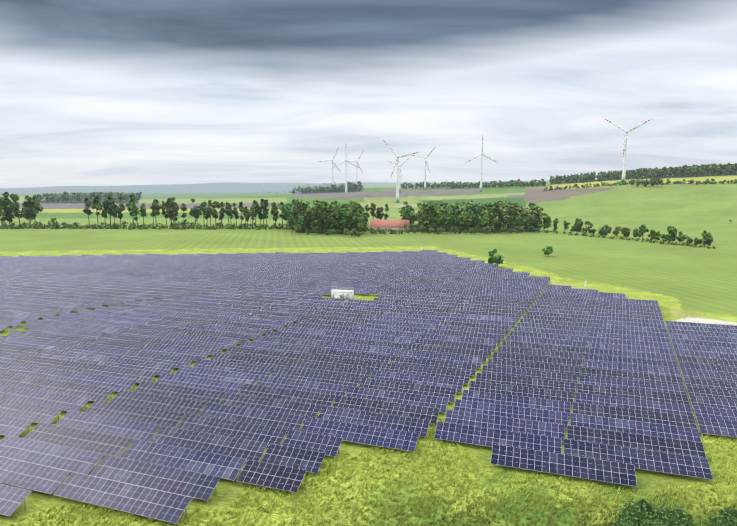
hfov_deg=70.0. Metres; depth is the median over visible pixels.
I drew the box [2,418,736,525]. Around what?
meadow grass tufts
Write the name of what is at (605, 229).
hedgerow trees
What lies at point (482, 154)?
wind turbine
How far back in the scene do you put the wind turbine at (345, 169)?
1510.93 m
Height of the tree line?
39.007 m
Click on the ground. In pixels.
(684, 283)
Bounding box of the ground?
[0,173,736,525]
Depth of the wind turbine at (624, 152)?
1041.08 m
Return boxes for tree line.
[0,192,292,229]
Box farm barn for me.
[370,220,409,231]
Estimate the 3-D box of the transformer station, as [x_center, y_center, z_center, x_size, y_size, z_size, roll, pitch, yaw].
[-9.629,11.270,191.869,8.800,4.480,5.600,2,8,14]
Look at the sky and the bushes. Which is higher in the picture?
the sky
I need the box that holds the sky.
[0,0,736,187]
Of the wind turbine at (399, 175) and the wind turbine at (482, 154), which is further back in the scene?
the wind turbine at (482, 154)
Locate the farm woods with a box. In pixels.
[279,199,542,237]
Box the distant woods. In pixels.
[37,163,736,202]
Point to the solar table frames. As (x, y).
(202, 408)
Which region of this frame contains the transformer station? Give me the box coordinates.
[331,287,355,300]
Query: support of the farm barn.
on the ground
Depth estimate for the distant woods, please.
1287.72 m
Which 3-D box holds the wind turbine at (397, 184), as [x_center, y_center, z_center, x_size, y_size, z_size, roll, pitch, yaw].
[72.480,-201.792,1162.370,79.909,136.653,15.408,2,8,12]
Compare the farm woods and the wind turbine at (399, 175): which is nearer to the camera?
the farm woods
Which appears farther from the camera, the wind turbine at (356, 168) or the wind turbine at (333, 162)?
the wind turbine at (356, 168)
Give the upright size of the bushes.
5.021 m
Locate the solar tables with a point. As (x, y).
(632, 409)
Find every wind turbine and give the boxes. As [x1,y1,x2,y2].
[318,147,340,185]
[331,147,360,193]
[350,150,363,184]
[383,140,418,202]
[388,158,408,192]
[412,146,435,189]
[466,135,497,191]
[605,119,651,180]
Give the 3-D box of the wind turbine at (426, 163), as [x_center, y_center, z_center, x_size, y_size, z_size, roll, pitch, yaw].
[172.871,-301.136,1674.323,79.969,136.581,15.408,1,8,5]
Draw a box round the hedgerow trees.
[403,201,715,263]
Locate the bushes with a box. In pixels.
[593,497,736,525]
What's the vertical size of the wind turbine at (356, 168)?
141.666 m
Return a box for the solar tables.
[0,250,736,523]
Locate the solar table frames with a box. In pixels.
[2,255,707,524]

